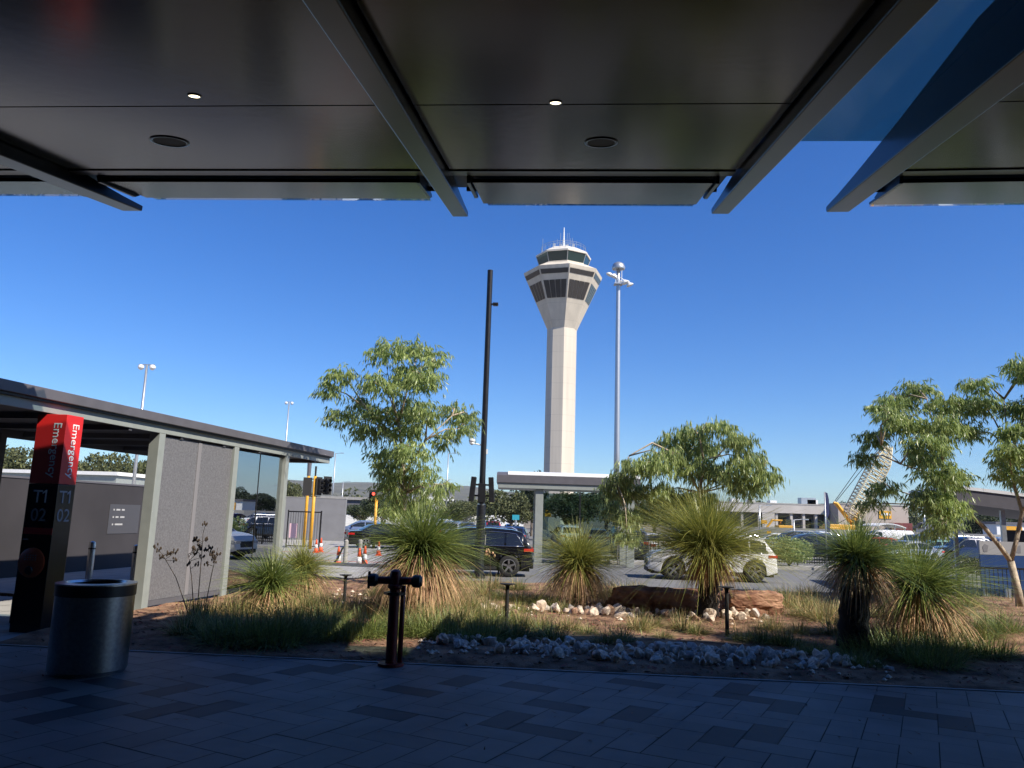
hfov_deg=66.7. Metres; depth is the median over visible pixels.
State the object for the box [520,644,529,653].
stone
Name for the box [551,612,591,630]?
grass clump
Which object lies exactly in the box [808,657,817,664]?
stone
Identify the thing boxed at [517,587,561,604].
grass clump
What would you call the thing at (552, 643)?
stone
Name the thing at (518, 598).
grass clump
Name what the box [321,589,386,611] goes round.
grass clump
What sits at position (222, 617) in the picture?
grass clump
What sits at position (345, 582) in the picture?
bollard light
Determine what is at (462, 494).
hills
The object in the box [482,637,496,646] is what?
stone
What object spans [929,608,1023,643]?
grass clump
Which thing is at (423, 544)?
grass tree
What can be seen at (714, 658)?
stone
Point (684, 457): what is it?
gum tree
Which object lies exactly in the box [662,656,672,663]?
stone
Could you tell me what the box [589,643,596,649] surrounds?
stone
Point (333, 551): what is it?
driveway
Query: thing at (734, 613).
stone
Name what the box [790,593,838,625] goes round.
grass clump
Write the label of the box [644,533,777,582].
car
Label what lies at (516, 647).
stone
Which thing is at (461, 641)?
stone
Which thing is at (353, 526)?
parked car
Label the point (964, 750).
paving
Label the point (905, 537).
parked car
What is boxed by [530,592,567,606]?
grass clump
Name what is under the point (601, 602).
grass clump
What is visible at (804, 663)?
stone
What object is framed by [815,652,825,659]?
stone
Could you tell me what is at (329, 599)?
grass clump
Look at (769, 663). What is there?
stone
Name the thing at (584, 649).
stone
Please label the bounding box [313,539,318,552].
traffic cone
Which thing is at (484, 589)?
grass clump
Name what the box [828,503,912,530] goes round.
warehouse
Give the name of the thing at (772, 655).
stone
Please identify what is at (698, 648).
stone
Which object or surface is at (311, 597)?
grass clump
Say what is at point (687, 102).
entrance canopy
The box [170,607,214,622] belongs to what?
grass clump
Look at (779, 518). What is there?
window
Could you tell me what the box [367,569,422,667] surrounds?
fire hydrant
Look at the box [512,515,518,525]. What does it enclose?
sign post
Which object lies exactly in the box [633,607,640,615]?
stone
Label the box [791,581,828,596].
grass clump
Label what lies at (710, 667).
mulch chips
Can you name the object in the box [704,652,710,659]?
stone
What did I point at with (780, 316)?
sky
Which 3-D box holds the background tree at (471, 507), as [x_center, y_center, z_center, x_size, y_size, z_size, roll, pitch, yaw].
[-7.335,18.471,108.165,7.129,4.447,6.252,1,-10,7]
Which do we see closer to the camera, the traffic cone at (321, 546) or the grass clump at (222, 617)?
the grass clump at (222, 617)
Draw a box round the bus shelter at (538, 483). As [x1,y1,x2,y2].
[497,471,640,567]
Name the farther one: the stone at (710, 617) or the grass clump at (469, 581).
the grass clump at (469, 581)
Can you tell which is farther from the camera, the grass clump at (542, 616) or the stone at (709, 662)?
the grass clump at (542, 616)
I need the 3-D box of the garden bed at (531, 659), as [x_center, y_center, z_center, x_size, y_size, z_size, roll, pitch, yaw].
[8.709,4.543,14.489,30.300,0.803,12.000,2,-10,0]
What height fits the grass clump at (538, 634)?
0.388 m
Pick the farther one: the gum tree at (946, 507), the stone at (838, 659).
the gum tree at (946, 507)
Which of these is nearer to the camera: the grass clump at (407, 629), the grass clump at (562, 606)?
the grass clump at (407, 629)
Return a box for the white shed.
[320,496,523,525]
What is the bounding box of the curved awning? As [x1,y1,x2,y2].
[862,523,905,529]
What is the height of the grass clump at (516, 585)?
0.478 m
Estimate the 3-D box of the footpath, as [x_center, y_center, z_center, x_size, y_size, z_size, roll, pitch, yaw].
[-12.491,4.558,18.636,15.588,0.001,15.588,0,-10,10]
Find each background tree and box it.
[3,445,33,469]
[77,460,91,470]
[79,452,133,472]
[125,460,146,473]
[286,481,303,496]
[346,504,378,520]
[360,496,401,519]
[393,505,432,521]
[436,501,477,521]
[477,489,533,525]
[509,470,548,535]
[543,491,599,524]
[586,492,637,531]
[636,497,683,531]
[964,514,1012,533]
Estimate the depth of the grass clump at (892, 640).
10.34 m
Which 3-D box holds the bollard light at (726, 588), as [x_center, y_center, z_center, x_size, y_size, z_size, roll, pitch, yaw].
[3.274,3.472,11.846,0.240,0.760,0.240,2,-10,0]
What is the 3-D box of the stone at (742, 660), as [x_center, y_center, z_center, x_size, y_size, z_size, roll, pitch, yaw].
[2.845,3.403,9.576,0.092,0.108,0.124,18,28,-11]
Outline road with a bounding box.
[361,561,1004,596]
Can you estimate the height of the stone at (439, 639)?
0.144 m
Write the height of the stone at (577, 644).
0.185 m
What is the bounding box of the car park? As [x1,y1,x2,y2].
[363,529,973,569]
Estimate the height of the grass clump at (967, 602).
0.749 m
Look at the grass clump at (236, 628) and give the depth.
10.22 m
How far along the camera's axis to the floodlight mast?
89.61 m
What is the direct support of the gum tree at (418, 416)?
on the garden bed at (531, 659)
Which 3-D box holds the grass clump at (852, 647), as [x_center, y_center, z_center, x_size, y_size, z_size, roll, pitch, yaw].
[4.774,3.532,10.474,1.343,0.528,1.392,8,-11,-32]
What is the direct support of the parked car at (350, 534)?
on the driveway
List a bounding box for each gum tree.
[308,333,484,547]
[593,416,789,587]
[843,352,1023,606]
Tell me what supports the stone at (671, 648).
on the garden bed at (531, 659)
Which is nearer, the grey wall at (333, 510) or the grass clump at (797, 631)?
the grass clump at (797, 631)
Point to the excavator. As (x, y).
(785, 522)
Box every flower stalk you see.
[153,521,220,618]
[485,548,495,602]
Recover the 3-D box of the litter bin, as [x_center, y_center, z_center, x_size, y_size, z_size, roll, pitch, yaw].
[-4.480,2.582,8.296,0.794,0.925,0.794,2,-10,0]
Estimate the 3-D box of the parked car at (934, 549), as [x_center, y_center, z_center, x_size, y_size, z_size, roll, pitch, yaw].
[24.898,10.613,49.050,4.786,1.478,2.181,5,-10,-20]
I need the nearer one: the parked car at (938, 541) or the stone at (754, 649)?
the stone at (754, 649)
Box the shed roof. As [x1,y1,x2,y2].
[908,486,1023,597]
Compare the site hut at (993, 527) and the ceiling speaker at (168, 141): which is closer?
the ceiling speaker at (168, 141)
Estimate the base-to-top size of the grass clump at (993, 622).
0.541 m
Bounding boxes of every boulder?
[605,585,699,612]
[717,590,784,614]
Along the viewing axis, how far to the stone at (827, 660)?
9.46 m
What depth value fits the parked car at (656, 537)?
44.92 m
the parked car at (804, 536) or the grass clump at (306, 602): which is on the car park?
the parked car at (804, 536)
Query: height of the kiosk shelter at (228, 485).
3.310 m
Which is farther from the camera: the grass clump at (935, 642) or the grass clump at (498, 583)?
the grass clump at (498, 583)
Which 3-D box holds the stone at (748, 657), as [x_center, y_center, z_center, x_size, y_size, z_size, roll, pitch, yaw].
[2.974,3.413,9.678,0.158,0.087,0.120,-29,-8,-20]
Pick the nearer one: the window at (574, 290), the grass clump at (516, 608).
the grass clump at (516, 608)
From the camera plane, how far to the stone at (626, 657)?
9.60 m
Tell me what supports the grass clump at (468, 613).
on the garden bed at (531, 659)
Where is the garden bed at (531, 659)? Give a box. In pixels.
[0,576,1023,690]
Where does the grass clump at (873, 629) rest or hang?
on the garden bed at (531, 659)
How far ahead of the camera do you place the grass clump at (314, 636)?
10.22 m
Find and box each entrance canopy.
[0,0,938,216]
[826,0,1023,211]
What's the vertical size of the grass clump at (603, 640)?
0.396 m
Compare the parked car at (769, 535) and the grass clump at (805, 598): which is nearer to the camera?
the grass clump at (805, 598)
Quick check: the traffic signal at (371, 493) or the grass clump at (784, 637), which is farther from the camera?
the traffic signal at (371, 493)
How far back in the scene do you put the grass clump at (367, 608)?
12.64 m
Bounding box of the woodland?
[290,485,982,531]
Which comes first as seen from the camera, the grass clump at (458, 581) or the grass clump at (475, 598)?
the grass clump at (475, 598)
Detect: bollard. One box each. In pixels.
[85,541,95,578]
[130,545,137,580]
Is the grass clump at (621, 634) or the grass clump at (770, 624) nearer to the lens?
the grass clump at (621, 634)
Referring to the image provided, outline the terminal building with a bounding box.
[697,498,827,528]
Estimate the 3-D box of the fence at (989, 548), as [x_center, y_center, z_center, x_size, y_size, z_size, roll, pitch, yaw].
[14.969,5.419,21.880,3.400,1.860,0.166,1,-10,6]
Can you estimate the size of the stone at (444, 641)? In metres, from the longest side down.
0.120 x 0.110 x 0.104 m
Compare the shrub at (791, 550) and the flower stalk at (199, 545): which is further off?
the shrub at (791, 550)
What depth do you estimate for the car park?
53.79 m
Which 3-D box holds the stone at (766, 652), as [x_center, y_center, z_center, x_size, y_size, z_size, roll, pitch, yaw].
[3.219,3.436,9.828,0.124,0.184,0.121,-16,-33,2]
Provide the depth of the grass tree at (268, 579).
12.96 m
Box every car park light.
[132,364,155,483]
[285,401,293,440]
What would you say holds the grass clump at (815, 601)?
on the garden bed at (531, 659)
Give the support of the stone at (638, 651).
on the garden bed at (531, 659)
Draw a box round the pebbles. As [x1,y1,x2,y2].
[289,588,891,681]
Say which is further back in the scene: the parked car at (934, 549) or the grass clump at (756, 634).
the parked car at (934, 549)
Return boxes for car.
[344,523,396,547]
[345,520,380,530]
[404,525,533,576]
[441,521,464,529]
[485,520,500,525]
[507,526,530,541]
[550,524,582,546]
[583,529,610,547]
[608,526,618,534]
[609,527,649,558]
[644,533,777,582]
[647,533,667,548]
[763,533,780,539]
[765,530,815,542]
[770,532,840,558]
[808,530,829,533]
[870,530,913,538]
[871,537,896,544]
[885,540,944,559]
[898,534,930,540]
[926,540,949,545]
[932,537,985,560]
[983,536,1000,541]
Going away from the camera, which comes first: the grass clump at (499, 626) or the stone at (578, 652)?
the stone at (578, 652)
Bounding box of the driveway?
[282,539,395,575]
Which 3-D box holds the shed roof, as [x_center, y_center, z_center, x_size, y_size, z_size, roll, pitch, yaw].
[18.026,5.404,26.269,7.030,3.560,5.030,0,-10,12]
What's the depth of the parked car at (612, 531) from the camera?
73.97 m
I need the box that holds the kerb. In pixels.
[568,559,979,575]
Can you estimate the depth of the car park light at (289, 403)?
95.52 m
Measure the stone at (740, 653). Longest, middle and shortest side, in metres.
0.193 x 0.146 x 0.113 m
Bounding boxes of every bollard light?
[340,574,351,601]
[500,583,514,623]
[719,586,733,636]
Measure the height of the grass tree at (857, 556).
2.042 m
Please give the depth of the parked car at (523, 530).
57.53 m
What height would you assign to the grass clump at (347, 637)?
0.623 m
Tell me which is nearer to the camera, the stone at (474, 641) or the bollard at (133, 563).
the stone at (474, 641)
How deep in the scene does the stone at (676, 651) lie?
9.93 m
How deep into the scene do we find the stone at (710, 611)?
13.84 m
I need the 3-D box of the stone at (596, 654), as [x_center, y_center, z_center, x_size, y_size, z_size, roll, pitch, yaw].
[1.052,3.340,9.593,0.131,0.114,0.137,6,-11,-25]
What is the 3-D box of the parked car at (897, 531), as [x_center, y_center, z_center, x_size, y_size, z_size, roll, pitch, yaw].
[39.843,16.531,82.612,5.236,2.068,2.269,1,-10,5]
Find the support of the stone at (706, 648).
on the garden bed at (531, 659)
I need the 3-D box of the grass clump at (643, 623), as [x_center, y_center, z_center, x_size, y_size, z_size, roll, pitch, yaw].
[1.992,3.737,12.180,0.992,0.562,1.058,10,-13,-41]
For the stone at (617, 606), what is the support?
on the garden bed at (531, 659)
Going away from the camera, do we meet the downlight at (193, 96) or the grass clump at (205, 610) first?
the downlight at (193, 96)
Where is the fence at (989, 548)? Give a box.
[978,541,1023,595]
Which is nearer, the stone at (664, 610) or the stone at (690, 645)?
the stone at (690, 645)
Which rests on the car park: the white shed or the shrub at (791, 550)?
the white shed
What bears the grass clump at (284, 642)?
on the garden bed at (531, 659)
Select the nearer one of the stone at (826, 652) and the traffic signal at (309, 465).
the stone at (826, 652)
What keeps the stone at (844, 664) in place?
on the garden bed at (531, 659)
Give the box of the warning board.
[545,510,550,539]
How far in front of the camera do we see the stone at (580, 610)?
13.90 m
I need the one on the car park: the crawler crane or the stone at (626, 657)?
the crawler crane
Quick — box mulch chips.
[14,581,1023,683]
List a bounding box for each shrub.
[767,534,815,565]
[939,555,979,577]
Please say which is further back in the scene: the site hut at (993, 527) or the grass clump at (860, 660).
the site hut at (993, 527)
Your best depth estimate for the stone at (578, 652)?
9.86 m
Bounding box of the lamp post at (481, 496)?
[468,270,497,578]
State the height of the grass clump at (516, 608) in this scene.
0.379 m
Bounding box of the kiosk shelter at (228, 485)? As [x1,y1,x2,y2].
[0,378,333,609]
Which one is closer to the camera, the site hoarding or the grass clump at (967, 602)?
the grass clump at (967, 602)
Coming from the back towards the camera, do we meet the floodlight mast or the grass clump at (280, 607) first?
the floodlight mast
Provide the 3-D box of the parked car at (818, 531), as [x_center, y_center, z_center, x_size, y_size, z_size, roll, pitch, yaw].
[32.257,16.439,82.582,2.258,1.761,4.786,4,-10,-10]
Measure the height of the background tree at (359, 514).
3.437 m
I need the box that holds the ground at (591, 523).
[523,521,677,532]
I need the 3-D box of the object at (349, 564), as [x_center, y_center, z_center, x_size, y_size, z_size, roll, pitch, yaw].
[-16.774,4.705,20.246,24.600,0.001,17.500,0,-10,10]
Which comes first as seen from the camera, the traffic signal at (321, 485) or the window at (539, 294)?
the traffic signal at (321, 485)
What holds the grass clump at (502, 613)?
on the garden bed at (531, 659)
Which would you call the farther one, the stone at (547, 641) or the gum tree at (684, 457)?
the gum tree at (684, 457)
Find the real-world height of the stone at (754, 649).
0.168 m
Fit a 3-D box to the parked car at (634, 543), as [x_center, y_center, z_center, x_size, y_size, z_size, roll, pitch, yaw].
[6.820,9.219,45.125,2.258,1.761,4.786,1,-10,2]
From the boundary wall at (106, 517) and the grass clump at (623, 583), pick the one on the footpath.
the boundary wall at (106, 517)
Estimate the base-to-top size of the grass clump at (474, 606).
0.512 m
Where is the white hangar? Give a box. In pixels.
[428,495,453,508]
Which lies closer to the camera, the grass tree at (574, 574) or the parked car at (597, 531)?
the grass tree at (574, 574)
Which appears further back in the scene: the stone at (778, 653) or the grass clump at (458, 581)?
the grass clump at (458, 581)
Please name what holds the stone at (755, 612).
on the garden bed at (531, 659)
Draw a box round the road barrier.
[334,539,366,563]
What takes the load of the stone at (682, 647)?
on the garden bed at (531, 659)
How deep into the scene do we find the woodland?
304.85 m
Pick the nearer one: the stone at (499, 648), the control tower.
the stone at (499, 648)
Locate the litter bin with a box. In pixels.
[45,579,137,678]
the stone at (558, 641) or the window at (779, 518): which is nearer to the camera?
the stone at (558, 641)
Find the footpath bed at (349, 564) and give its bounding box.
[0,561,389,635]
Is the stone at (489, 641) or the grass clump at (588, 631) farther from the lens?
the grass clump at (588, 631)
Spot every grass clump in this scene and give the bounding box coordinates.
[149,610,215,638]
[156,608,262,641]
[157,592,235,627]
[167,603,296,654]
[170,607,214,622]
[189,596,321,649]
[199,593,245,615]
[200,589,272,616]
[210,605,333,654]
[219,585,261,612]
[239,602,342,638]
[242,590,321,619]
[255,610,363,646]
[268,599,375,629]
[274,586,332,616]
[289,589,341,609]
[294,606,387,645]
[295,592,371,616]
[297,589,351,608]
[317,603,417,641]
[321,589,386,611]
[332,594,388,618]
[347,586,388,609]
[359,586,382,594]
[367,595,442,625]
[375,611,462,639]
[382,592,479,631]
[382,641,413,656]
[398,600,501,644]
[405,596,477,623]
[417,586,491,615]
[429,603,507,631]
[430,601,485,624]
[436,565,471,589]
[438,580,494,608]
[441,598,498,618]
[441,614,516,644]
[445,605,508,631]
[454,574,483,586]
[459,589,503,607]
[461,593,518,617]
[461,615,530,640]
[465,575,510,598]
[470,605,512,626]
[475,573,510,589]
[479,607,528,625]
[480,617,526,638]
[487,588,514,599]
[493,614,549,639]
[497,606,545,629]
[499,577,530,590]
[499,600,538,612]
[502,587,537,603]
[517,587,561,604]
[517,618,568,637]
[522,612,560,628]
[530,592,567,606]
[530,617,581,642]
[550,601,583,612]
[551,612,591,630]
[571,623,600,636]
[577,625,639,646]
[586,573,621,599]
[588,597,605,607]
[597,622,648,643]
[611,576,635,590]
[611,604,667,631]
[643,615,668,628]
[648,627,678,638]
[659,607,711,633]
[674,620,722,635]
[723,626,763,642]
[729,619,790,646]
[746,612,797,631]
[751,626,817,647]
[764,582,814,608]
[775,594,829,617]
[778,618,821,635]
[785,637,843,655]
[787,582,822,601]
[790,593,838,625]
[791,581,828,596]
[800,604,869,635]
[802,595,824,606]
[810,595,870,613]
[824,629,912,661]
[827,642,894,671]
[829,616,962,665]
[869,613,904,636]
[870,607,885,617]
[872,628,991,675]
[887,631,966,655]
[900,631,1004,663]
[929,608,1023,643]
[932,592,987,615]
[944,629,1023,664]
[945,587,996,608]
[962,605,1023,636]
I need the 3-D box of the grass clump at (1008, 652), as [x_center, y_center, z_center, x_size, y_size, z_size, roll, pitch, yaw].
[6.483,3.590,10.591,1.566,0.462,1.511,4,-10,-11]
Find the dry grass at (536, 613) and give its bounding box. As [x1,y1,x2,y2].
[165,573,1023,651]
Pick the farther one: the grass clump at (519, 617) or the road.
the road
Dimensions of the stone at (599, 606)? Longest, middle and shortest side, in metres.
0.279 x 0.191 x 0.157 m
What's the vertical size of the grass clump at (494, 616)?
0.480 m
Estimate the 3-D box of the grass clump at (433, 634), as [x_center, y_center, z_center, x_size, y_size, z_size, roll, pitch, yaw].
[-0.949,3.377,10.807,1.679,0.671,1.741,5,-10,-20]
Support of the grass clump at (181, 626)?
on the garden bed at (531, 659)
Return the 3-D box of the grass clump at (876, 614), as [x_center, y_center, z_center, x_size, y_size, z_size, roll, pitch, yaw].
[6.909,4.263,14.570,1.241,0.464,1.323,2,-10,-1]
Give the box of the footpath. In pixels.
[0,563,390,640]
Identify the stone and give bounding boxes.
[436,635,442,643]
[442,639,449,644]
[453,638,468,645]
[454,640,460,647]
[469,639,476,646]
[476,635,481,642]
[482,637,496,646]
[495,643,504,653]
[511,640,518,645]
[512,644,519,651]
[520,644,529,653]
[536,600,546,610]
[541,638,550,644]
[543,645,550,653]
[549,641,558,648]
[552,647,564,658]
[553,603,559,612]
[555,638,561,644]
[564,635,575,644]
[571,607,577,613]
[573,641,580,650]
[575,649,581,654]
[577,606,583,613]
[579,646,589,652]
[588,606,598,615]
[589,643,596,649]
[591,650,602,658]
[595,603,602,613]
[597,649,607,659]
[602,607,608,614]
[606,604,614,614]
[611,651,621,662]
[613,603,622,613]
[614,612,627,617]
[614,643,623,652]
[623,655,631,660]
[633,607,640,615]
[634,647,642,657]
[637,641,645,647]
[644,649,651,658]
[649,655,662,663]
[653,641,666,650]
[660,645,666,652]
[661,609,671,615]
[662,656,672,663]
[666,641,674,649]
[669,645,677,652]
[673,647,678,654]
[677,644,685,651]
[678,650,685,659]
[686,650,694,658]
[687,642,696,649]
[691,615,699,620]
[692,655,699,663]
[695,646,701,651]
[699,655,705,665]
[703,608,716,616]
[703,645,711,654]
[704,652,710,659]
[706,659,712,665]
[707,615,714,620]
[709,653,719,663]
[716,649,726,655]
[722,610,731,618]
[725,658,732,665]
[728,647,735,655]
[728,653,738,660]
[731,610,737,618]
[735,611,745,620]
[736,644,745,653]
[736,650,745,657]
[739,657,746,663]
[744,608,750,616]
[746,653,755,661]
[750,608,759,617]
[750,646,758,653]
[750,656,754,664]
[761,660,772,667]
[762,647,770,658]
[768,652,779,664]
[772,658,776,666]
[774,650,782,658]
[788,651,796,657]
[796,651,803,656]
[799,661,807,667]
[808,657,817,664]
[808,660,819,667]
[812,648,819,656]
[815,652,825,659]
[819,660,830,668]
[821,649,830,658]
[821,657,830,666]
[833,655,842,664]
[842,661,847,667]
[885,666,894,670]
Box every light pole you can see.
[332,453,343,495]
[445,453,456,506]
[759,505,771,535]
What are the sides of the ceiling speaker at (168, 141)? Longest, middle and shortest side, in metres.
0.348 x 0.348 x 0.011 m
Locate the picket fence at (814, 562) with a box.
[565,534,911,564]
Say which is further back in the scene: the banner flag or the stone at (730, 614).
the banner flag
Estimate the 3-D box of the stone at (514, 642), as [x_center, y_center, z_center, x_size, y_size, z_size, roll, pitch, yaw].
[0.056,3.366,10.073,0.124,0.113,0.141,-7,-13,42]
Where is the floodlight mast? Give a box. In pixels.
[606,262,632,525]
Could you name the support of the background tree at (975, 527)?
on the ground at (591, 523)
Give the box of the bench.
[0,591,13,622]
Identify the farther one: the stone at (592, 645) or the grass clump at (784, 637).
the grass clump at (784, 637)
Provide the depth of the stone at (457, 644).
9.93 m
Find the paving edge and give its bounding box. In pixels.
[0,644,1023,692]
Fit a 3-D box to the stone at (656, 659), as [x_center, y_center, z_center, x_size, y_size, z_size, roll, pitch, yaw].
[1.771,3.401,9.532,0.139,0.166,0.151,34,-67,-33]
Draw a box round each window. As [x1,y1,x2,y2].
[529,281,544,301]
[543,279,566,297]
[568,279,589,299]
[585,284,595,304]
[778,517,785,524]
[805,518,810,528]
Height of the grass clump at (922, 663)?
0.574 m
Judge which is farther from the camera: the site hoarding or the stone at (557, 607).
the site hoarding
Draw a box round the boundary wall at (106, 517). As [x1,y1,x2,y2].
[0,475,143,577]
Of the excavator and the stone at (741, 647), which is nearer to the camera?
the stone at (741, 647)
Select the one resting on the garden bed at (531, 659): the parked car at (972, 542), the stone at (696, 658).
the stone at (696, 658)
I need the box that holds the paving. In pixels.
[0,646,1023,767]
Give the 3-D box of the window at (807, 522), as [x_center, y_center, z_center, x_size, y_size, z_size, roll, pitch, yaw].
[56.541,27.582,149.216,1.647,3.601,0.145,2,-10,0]
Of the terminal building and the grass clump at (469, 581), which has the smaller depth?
the grass clump at (469, 581)
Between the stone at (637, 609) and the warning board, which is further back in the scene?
the warning board
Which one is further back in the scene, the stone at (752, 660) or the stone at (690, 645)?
the stone at (690, 645)
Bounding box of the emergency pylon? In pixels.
[9,414,83,632]
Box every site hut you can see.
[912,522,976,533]
[982,522,1023,534]
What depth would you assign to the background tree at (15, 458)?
72.89 m
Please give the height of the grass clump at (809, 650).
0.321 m
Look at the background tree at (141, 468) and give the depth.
77.81 m
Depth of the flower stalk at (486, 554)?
14.67 m
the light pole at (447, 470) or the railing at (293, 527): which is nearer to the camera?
the railing at (293, 527)
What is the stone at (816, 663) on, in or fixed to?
on the garden bed at (531, 659)
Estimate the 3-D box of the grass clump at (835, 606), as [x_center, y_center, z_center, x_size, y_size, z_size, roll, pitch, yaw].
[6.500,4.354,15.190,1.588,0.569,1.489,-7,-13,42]
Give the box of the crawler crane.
[819,445,892,529]
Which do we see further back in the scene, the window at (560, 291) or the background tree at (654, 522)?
the window at (560, 291)
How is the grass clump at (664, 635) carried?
on the garden bed at (531, 659)
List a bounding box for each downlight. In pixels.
[187,93,201,98]
[549,100,561,105]
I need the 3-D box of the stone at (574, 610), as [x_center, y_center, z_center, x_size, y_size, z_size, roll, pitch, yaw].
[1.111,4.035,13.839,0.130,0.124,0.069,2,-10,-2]
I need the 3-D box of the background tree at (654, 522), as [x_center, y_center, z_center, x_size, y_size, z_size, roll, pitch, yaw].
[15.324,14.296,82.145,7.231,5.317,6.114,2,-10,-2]
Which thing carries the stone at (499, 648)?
on the garden bed at (531, 659)
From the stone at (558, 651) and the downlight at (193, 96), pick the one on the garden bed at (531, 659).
the stone at (558, 651)
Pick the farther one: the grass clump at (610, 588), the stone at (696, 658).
the grass clump at (610, 588)
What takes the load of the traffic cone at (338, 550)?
on the driveway
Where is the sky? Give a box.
[0,0,1023,518]
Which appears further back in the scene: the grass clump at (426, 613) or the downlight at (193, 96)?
the grass clump at (426, 613)
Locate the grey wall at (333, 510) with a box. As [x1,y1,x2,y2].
[283,496,347,540]
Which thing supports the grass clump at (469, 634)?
on the garden bed at (531, 659)
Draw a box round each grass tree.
[201,545,336,616]
[262,534,353,601]
[320,488,514,616]
[506,517,646,607]
[589,472,830,622]
[756,507,950,649]
[806,518,1023,648]
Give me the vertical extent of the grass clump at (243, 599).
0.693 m
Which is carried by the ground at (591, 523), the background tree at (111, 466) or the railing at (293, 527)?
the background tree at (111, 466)
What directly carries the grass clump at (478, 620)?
on the garden bed at (531, 659)
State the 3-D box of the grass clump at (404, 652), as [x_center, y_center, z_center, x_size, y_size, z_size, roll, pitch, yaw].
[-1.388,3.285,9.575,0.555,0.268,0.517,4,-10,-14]
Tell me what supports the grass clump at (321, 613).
on the garden bed at (531, 659)
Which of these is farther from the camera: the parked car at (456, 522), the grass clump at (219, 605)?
the parked car at (456, 522)
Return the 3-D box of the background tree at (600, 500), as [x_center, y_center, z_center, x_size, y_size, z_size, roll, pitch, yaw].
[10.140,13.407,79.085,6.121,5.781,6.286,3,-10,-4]
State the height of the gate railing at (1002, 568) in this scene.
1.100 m
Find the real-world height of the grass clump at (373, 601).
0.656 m
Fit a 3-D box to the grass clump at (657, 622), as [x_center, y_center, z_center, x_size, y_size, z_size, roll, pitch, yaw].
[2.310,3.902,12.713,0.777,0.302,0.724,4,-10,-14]
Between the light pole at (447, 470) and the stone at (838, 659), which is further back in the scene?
the light pole at (447, 470)
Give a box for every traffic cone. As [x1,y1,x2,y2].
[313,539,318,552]
[318,538,322,551]
[336,547,340,562]
[356,548,361,562]
[362,546,366,563]
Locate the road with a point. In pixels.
(520, 575)
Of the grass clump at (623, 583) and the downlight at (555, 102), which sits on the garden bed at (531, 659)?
the grass clump at (623, 583)
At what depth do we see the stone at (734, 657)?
9.66 m
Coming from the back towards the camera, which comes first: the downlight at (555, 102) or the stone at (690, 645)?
the stone at (690, 645)
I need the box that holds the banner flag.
[824,492,829,570]
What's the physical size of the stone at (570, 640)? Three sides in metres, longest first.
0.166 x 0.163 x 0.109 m
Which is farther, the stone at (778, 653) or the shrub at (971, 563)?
the shrub at (971, 563)
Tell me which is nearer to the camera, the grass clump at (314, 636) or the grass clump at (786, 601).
the grass clump at (314, 636)
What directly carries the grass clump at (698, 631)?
on the garden bed at (531, 659)
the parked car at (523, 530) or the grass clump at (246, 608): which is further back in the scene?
the parked car at (523, 530)
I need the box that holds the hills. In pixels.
[5,468,644,520]
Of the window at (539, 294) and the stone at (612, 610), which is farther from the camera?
the window at (539, 294)
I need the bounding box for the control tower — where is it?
[524,228,601,529]
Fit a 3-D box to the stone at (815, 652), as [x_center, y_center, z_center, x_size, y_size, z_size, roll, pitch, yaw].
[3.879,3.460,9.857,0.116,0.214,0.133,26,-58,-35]
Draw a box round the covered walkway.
[2,469,144,484]
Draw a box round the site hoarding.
[729,526,1000,537]
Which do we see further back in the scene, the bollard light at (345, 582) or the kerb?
the kerb
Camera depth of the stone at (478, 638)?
10.32 m
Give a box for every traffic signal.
[302,463,311,546]
[302,466,331,548]
[369,490,377,546]
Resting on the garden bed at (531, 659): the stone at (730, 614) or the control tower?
the stone at (730, 614)
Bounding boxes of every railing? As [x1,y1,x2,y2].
[285,510,321,547]
[962,566,1023,596]
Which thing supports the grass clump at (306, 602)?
on the garden bed at (531, 659)
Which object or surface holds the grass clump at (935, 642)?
on the garden bed at (531, 659)
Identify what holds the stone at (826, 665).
on the garden bed at (531, 659)
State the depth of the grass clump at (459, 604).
12.47 m
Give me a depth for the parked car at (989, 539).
71.87 m
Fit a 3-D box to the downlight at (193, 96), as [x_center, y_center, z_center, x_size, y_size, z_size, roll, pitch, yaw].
[-2.485,-2.251,6.082,0.104,0.009,0.104,1,0,4]
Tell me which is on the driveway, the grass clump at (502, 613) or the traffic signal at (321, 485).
the traffic signal at (321, 485)
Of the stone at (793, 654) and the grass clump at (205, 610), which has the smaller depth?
the stone at (793, 654)
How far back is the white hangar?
415.42 m
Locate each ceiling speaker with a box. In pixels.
[149,136,189,147]
[584,137,617,147]
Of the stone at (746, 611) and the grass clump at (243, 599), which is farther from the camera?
the stone at (746, 611)
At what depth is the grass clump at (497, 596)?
15.54 m
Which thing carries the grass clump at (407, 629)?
on the garden bed at (531, 659)
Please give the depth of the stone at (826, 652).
9.96 m
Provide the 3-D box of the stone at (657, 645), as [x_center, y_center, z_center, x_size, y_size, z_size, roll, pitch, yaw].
[1.929,3.420,10.135,0.192,0.129,0.116,19,-17,0]
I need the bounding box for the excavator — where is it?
[766,519,792,527]
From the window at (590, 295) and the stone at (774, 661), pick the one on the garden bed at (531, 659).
the stone at (774, 661)

